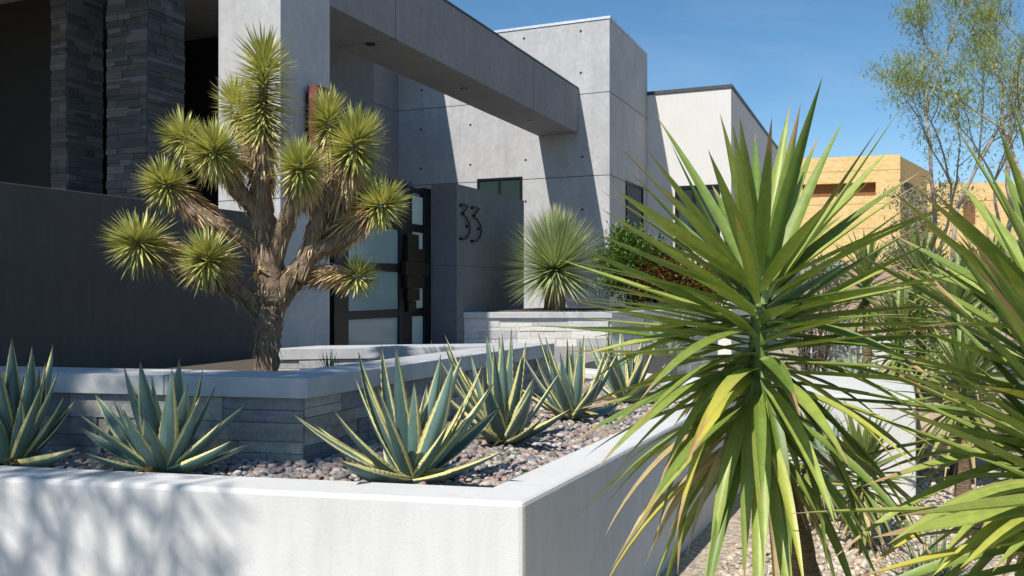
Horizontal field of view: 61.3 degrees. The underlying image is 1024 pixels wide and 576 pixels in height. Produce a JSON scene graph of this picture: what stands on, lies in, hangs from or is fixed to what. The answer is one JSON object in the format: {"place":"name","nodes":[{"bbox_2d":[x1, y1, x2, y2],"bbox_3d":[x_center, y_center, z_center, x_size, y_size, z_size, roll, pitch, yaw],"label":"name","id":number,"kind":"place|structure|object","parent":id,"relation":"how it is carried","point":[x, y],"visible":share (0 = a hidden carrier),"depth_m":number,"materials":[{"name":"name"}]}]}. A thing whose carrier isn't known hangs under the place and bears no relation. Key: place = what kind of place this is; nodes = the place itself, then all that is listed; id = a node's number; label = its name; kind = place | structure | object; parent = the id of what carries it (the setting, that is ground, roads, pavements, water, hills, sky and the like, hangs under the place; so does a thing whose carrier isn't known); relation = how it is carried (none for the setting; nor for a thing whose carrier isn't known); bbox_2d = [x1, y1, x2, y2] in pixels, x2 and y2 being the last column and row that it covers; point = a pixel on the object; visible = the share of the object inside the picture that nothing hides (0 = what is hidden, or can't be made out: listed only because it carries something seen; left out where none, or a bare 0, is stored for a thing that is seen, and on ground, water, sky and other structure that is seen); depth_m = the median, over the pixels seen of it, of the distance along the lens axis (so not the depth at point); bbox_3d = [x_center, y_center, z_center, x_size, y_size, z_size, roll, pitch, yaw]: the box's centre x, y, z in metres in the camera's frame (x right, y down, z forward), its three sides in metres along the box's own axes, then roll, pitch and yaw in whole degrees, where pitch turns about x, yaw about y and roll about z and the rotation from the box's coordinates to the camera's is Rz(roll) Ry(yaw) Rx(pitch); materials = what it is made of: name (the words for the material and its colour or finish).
{"place":"outdoors","nodes":[
{"label":"outdoors","id":0,"kind":"place"},
{"bbox_2d":[0,0,218,207],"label":"modern house","id":1,"kind":"structure","parent":0,"point":[89,89],"depth_m":10.91,"materials":[{"name":"grey stone"}]},
{"bbox_2d":[318,349,342,366],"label":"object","id":2,"kind":"object","parent":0,"point":[331,360],"visible":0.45,"depth_m":6.67,"materials":[{"name":"green plant"}]},
{"bbox_2d":[549,343,676,384],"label":"terrace","id":3,"kind":"structure","parent":0,"point":[658,362],"depth_m":12.61,"materials":[{"name":"concrete"}]},
{"bbox_2d":[330,43,397,317],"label":"block","id":4,"kind":"structure","parent":3,"relation":"on","point":[373,86],"depth_m":20.31,"materials":[{"name":"grey concrete"}]},
{"bbox_2d":[218,0,578,347],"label":"concrete portal","id":5,"kind":"object","parent":3,"relation":"on","point":[447,47],"visible":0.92,"depth_m":12.13,"materials":[{"name":"grey concrete"}]},
{"bbox_2d":[306,85,329,167],"bbox_3d":[-2.289,-1.767,10.157,0.188,1.170,0.271,0,0,23],"label":"rusted steel sconce","id":6,"kind":"object","parent":5,"relation":"attached to","point":[311,89],"visible":0.29,"depth_m":10.03,"materials":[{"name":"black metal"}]},
{"bbox_2d":[431,184,523,343],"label":"number wall","id":7,"kind":"structure","parent":3,"relation":"on","point":[470,227],"depth_m":13.14,"materials":[{"name":"concrete"}]},
{"bbox_2d":[330,167,430,344],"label":"entry gate","id":8,"kind":"structure","parent":7,"relation":"attached to","point":[402,296],"depth_m":12.02,"materials":[{"name":"black metal"}]},
{"bbox_2d":[448,0,1023,182],"label":"sky","id":9,"kind":"structure","parent":0,"point":[776,54],"materials":[{"name":"blue"}]},
{"bbox_2d":[659,336,1023,575],"bbox_3d":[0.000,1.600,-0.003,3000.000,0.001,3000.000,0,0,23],"label":"ground","id":10,"kind":"structure","parent":0,"point":[693,563],"depth_m":5.39,"materials":[{"name":"beige gravel"}]},
{"bbox_2d":[0,182,257,368],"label":"courtyard wall","id":11,"kind":"structure","parent":10,"relation":"on","point":[70,296],"depth_m":7.30,"materials":[{"name":"grey paint"}]},
{"bbox_2d":[0,368,739,575],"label":"white planter","id":12,"kind":"object","parent":10,"relation":"on","point":[84,522],"visible":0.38,"depth_m":3.53,"materials":[{"name":"paint"}]},
{"bbox_2d":[0,339,75,466],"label":"agave","id":13,"kind":"object","parent":12,"relation":"on","point":[24,405],"visible":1,"depth_m":4.14,"materials":[{"name":"green plant"}]},
{"bbox_2d":[78,359,249,473],"bbox_3d":[-1.637,0.619,3.978,0.924,0.606,0.641,0,0,23],"label":"agave","id":14,"kind":"object","parent":12,"relation":"on","point":[155,440],"visible":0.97,"depth_m":3.87,"materials":[{"name":"green plant"}]},
{"bbox_2d":[0,343,553,461],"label":"joshua tree planter","id":15,"kind":"object","parent":12,"relation":"on","point":[265,423],"visible":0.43,"depth_m":4.52,"materials":[{"name":"concrete"}]},
{"bbox_2d":[143,356,295,370],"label":"terrace soil","id":16,"kind":"structure","parent":15,"relation":"in","point":[243,364],"depth_m":7.97,"materials":[{"name":"grey gravel"}]},
{"bbox_2d":[95,22,413,370],"bbox_3d":[-1.697,-0.482,5.923,2.057,2.687,1.124,0,0,5],"label":"joshua tree","id":17,"kind":"object","parent":16,"relation":"on","point":[318,193],"visible":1,"depth_m":5.92,"materials":[{"name":"green plant"}]},
{"bbox_2d":[278,343,507,369],"bbox_3d":[-0.888,0.819,7.872,2.470,0.590,0.353,0,0,-12],"label":"entry ledge","id":18,"kind":"object","parent":16,"relation":"on","point":[300,358],"visible":0.09,"depth_m":7.61,"materials":[{"name":"concrete"}]},
{"bbox_2d":[0,380,694,487],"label":"river pebbles","id":19,"kind":"object","parent":12,"relation":"on","point":[526,455],"visible":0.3,"depth_m":4.30,"materials":[{"name":"grey gravel"}]},
{"bbox_2d":[293,346,504,483],"bbox_3d":[-0.392,0.582,3.757,0.883,0.679,0.803,0,0,23],"label":"agave","id":20,"kind":"object","parent":12,"relation":"on","point":[423,443],"visible":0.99,"depth_m":3.72,"materials":[{"name":"green plant"}]},
{"bbox_2d":[430,329,569,446],"bbox_3d":[-0.084,0.575,4.681,0.755,0.696,0.895,0,0,-1],"label":"agave","id":21,"kind":"object","parent":12,"relation":"on","point":[510,420],"visible":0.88,"depth_m":4.64,"materials":[{"name":"green plant"}]},
{"bbox_2d":[521,333,619,420],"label":"agave","id":22,"kind":"object","parent":12,"relation":"on","point":[568,385],"visible":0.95,"depth_m":5.56,"materials":[{"name":"green plant"}]},
{"bbox_2d":[588,323,675,403],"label":"agave","id":23,"kind":"object","parent":12,"relation":"on","point":[627,374],"visible":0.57,"depth_m":6.36,"materials":[{"name":"green plant"}]},
{"bbox_2d":[398,16,647,308],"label":"concrete tower","id":24,"kind":"structure","parent":10,"relation":"on","point":[600,63],"depth_m":19.66,"materials":[{"name":"concrete"}]},
{"bbox_2d":[477,177,521,199],"bbox_3d":[-0.280,-2.044,19.930,1.130,0.986,0.070,0,0,23],"label":"window","id":25,"kind":"structure","parent":24,"relation":"in","point":[506,186],"depth_m":19.87,"materials":[{"name":"glass"}]},
{"bbox_2d":[626,181,643,232],"bbox_3d":[2.932,-1.643,20.770,0.070,1.690,1.526,0,0,23],"label":"window","id":26,"kind":"structure","parent":24,"relation":"in","point":[636,192],"depth_m":20.76,"materials":[{"name":"grey glass"}]},
{"bbox_2d":[463,306,717,373],"bbox_3d":[1.218,0.961,14.702,2.603,1.230,5.197,0,0,39],"label":"stone planter","id":27,"kind":"object","parent":10,"relation":"on","point":[495,324],"visible":0.18,"depth_m":13.02,"materials":[{"name":"stone"}]},
{"bbox_2d":[498,201,610,309],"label":"round yucca","id":28,"kind":"object","parent":27,"relation":"on","point":[554,241],"visible":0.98,"depth_m":13.37,"materials":[{"name":"green plant"}]},
{"bbox_2d":[586,217,680,307],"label":"green bush","id":29,"kind":"object","parent":27,"relation":"in","point":[619,254],"visible":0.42,"depth_m":14.94,"materials":[{"name":"green plant"}]},
{"bbox_2d":[619,236,730,312],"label":"red bush","id":30,"kind":"object","parent":27,"relation":"on","point":[673,276],"visible":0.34,"depth_m":14.68,"materials":[{"name":"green plant"}]},
{"bbox_2d":[646,314,696,357],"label":"agave","id":31,"kind":"object","parent":10,"relation":"on","point":[675,344],"visible":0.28,"depth_m":9.53,"materials":[{"name":"green plant"}]},
{"bbox_2d":[647,84,779,354],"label":"white building","id":32,"kind":"structure","parent":10,"relation":"on","point":[690,119],"depth_m":21.59,"materials":[{"name":"paint"}]},
{"bbox_2d":[675,184,719,249],"bbox_3d":[4.595,-1.745,21.434,1.106,1.602,0.070,0,0,23],"label":"window","id":33,"kind":"structure","parent":32,"relation":"in","point":[688,191],"depth_m":21.43,"materials":[{"name":"black glass"}]},
{"bbox_2d":[530,79,1011,575],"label":"yucca","id":34,"kind":"object","parent":10,"relation":"on","point":[760,252],"visible":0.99,"depth_m":2.76,"materials":[{"name":"green plant"}]},
{"bbox_2d":[774,246,862,371],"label":"grey shrub","id":35,"kind":"object","parent":10,"relation":"on","point":[825,350],"visible":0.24,"depth_m":10.41,"materials":[{"name":"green plant"}]},
{"bbox_2d":[771,374,915,501],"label":"white wall","id":36,"kind":"structure","parent":10,"relation":"on","point":[899,435],"depth_m":6.50,"materials":[{"name":"paint"}]},
{"bbox_2d":[825,350,877,373],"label":"agave","id":37,"kind":"object","parent":10,"relation":"on","point":[850,358],"visible":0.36,"depth_m":8.58,"materials":[{"name":"green plant"}]},
{"bbox_2d":[800,334,909,373],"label":"white wall","id":38,"kind":"structure","parent":10,"relation":"on","point":[839,351],"depth_m":10.72,"materials":[{"name":"paint"}]},
{"bbox_2d":[822,225,907,373],"bbox_3d":[3.703,0.467,9.011,0.980,2.306,0.914,0,0,23],"label":"yucca","id":39,"kind":"object","parent":10,"relation":"on","point":[864,266],"visible":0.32,"depth_m":8.95,"materials":[{"name":"green plant"}]},
{"bbox_2d":[714,467,1016,575],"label":"tan chippings","id":40,"kind":"object","parent":10,"relation":"on","point":[944,496],"visible":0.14,"depth_m":5.34,"materials":[{"name":"beige gravel"}]},
{"bbox_2d":[788,401,853,525],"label":"yucca","id":41,"kind":"object","parent":40,"relation":"on","point":[804,472],"visible":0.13,"depth_m":5.83,"materials":[{"name":"green plant"}]},
{"bbox_2d":[810,417,863,482],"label":"agave","id":42,"kind":"object","parent":40,"relation":"on","point":[820,445],"visible":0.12,"depth_m":5.58,"materials":[{"name":"green plant"}]},
{"bbox_2d":[797,397,926,550],"bbox_3d":[2.121,1.150,5.313,0.771,0.954,0.689,0,0,-36],"label":"yucca","id":43,"kind":"object","parent":40,"relation":"on","point":[866,440],"visible":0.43,"depth_m":5.24,"materials":[{"name":"green plant"}]},
{"bbox_2d":[871,530,985,575],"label":"aloe","id":44,"kind":"object","parent":40,"relation":"on","point":[945,572],"visible":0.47,"depth_m":4.66,"materials":[{"name":"green plant"}]},
{"bbox_2d":[944,402,1022,443],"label":"boulder","id":45,"kind":"object","parent":40,"relation":"on","point":[993,404],"visible":0.02,"depth_m":7.46,"materials":[{"name":"beige stone"}]},
{"bbox_2d":[839,266,948,403],"bbox_3d":[3.548,0.695,7.862,1.149,1.849,1.110,0,0,23],"label":"yucca","id":46,"kind":"object","parent":10,"relation":"on","point":[894,302],"visible":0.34,"depth_m":7.83,"materials":[{"name":"green plant"}]},
{"bbox_2d":[780,259,1012,338],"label":"block wall","id":47,"kind":"structure","parent":10,"relation":"on","point":[883,276],"depth_m":28.94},
{"bbox_2d":[789,197,1023,575],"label":"yucca","id":48,"kind":"object","parent":10,"relation":"on","point":[996,536],"visible":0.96,"depth_m":2.11,"materials":[{"name":"green plant"}]},
{"bbox_2d":[799,154,1017,260],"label":"unfinished house","id":49,"kind":"structure","parent":10,"relation":"on","point":[889,171],"depth_m":46.00,"materials":[{"name":"beige brick"}]},
{"bbox_2d":[802,183,874,197],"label":"window","id":50,"kind":"structure","parent":49,"relation":"in","point":[869,189],"depth_m":46.31,"materials":[{"name":"brown glass"}]},
{"bbox_2d":[904,182,912,190],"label":"window","id":51,"kind":"structure","parent":49,"relation":"in","point":[906,185],"depth_m":46.82,"materials":[{"name":"grey glass"}]},
{"bbox_2d":[963,196,974,223],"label":"window","id":52,"kind":"structure","parent":49,"relation":"in","point":[970,216],"depth_m":50.55,"materials":[{"name":"paper"}]},
{"bbox_2d":[873,209,965,458],"bbox_3d":[3.901,0.431,8.228,1.092,2.375,1.165,0,0,23],"label":"yucca","id":53,"kind":"object","parent":10,"relation":"on","point":[916,257],"visible":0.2,"depth_m":8.14,"materials":[{"name":"green plant"}]},
{"bbox_2d":[824,106,1023,575],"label":"yucca","id":54,"kind":"object","parent":10,"relation":"on","point":[1009,269],"visible":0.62,"depth_m":2.53,"materials":[{"name":"green plant"}]},
{"bbox_2d":[874,171,990,308],"bbox_3d":[11.492,-0.793,23.989,3.128,4.878,2.921,0,0,23],"label":"leafy sapling","id":55,"kind":"object","parent":10,"relation":"on","point":[905,214],"visible":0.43,"depth_m":23.95,"materials":[{"name":"green plant"}]},
{"bbox_2d":[852,0,1023,359],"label":"acacia tree","id":56,"kind":"object","parent":10,"relation":"on","point":[921,18],"visible":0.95,"depth_m":15.73,"materials":[{"name":"green plant"}]},
{"bbox_2d":[877,307,1023,538],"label":"yucca","id":57,"kind":"object","parent":10,"relation":"on","point":[965,359],"visible":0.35,"depth_m":5.56,"materials":[{"name":"green plant"}]},
{"bbox_2d":[885,236,1017,475],"bbox_3d":[3.785,0.577,7.399,1.244,2.082,1.210,0,0,-35],"label":"yucca","id":58,"kind":"object","parent":10,"relation":"on","point":[959,292],"visible":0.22,"depth_m":7.39,"materials":[{"name":"green plant"}]},
{"bbox_2d":[916,407,1002,447],"bbox_3d":[3.453,1.130,7.007,0.926,0.316,0.606,0,0,23],"label":"boulder","id":59,"kind":"object","parent":10,"relation":"on","point":[920,425],"visible":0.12,"depth_m":6.83,"materials":[{"name":"beige stone"}]},
{"bbox_2d":[925,374,998,403],"bbox_3d":[4.378,1.012,8.588,0.794,0.325,0.573,0,0,23],"label":"boulder","id":60,"kind":"object","parent":10,"relation":"on","point":[995,395],"visible":0.07,"depth_m":8.43,"materials":[{"name":"beige stone"}]},
{"bbox_2d":[930,0,1023,361],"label":"acacia tree","id":61,"kind":"object","parent":10,"relation":"on","point":[984,151],"visible":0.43,"depth_m":18.27,"materials":[{"name":"green plant"}]},
{"bbox_2d":[949,335,1023,402],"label":"kerb","id":62,"kind":"structure","parent":10,"relation":"on","point":[994,370],"depth_m":14.38,"materials":[{"name":"concrete"}]},
{"bbox_2d":[937,223,1016,371],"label":"yucca","id":63,"kind":"object","parent":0,"point":[980,305],"visible":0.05,"depth_m":9.57,"materials":[{"name":"green plant"}]},
{"bbox_2d":[969,339,1023,384],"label":"road","id":64,"kind":"structure","parent":0,"point":[1010,371],"depth_m":17.08,"materials":[{"name":"grey asphalt"}]},
{"bbox_2d":[859,0,1023,372],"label":"acacia tree","id":65,"kind":"object","parent":64,"relation":"on","point":[1011,96],"visible":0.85,"depth_m":15.23,"materials":[{"name":"green plant"}]}
]}

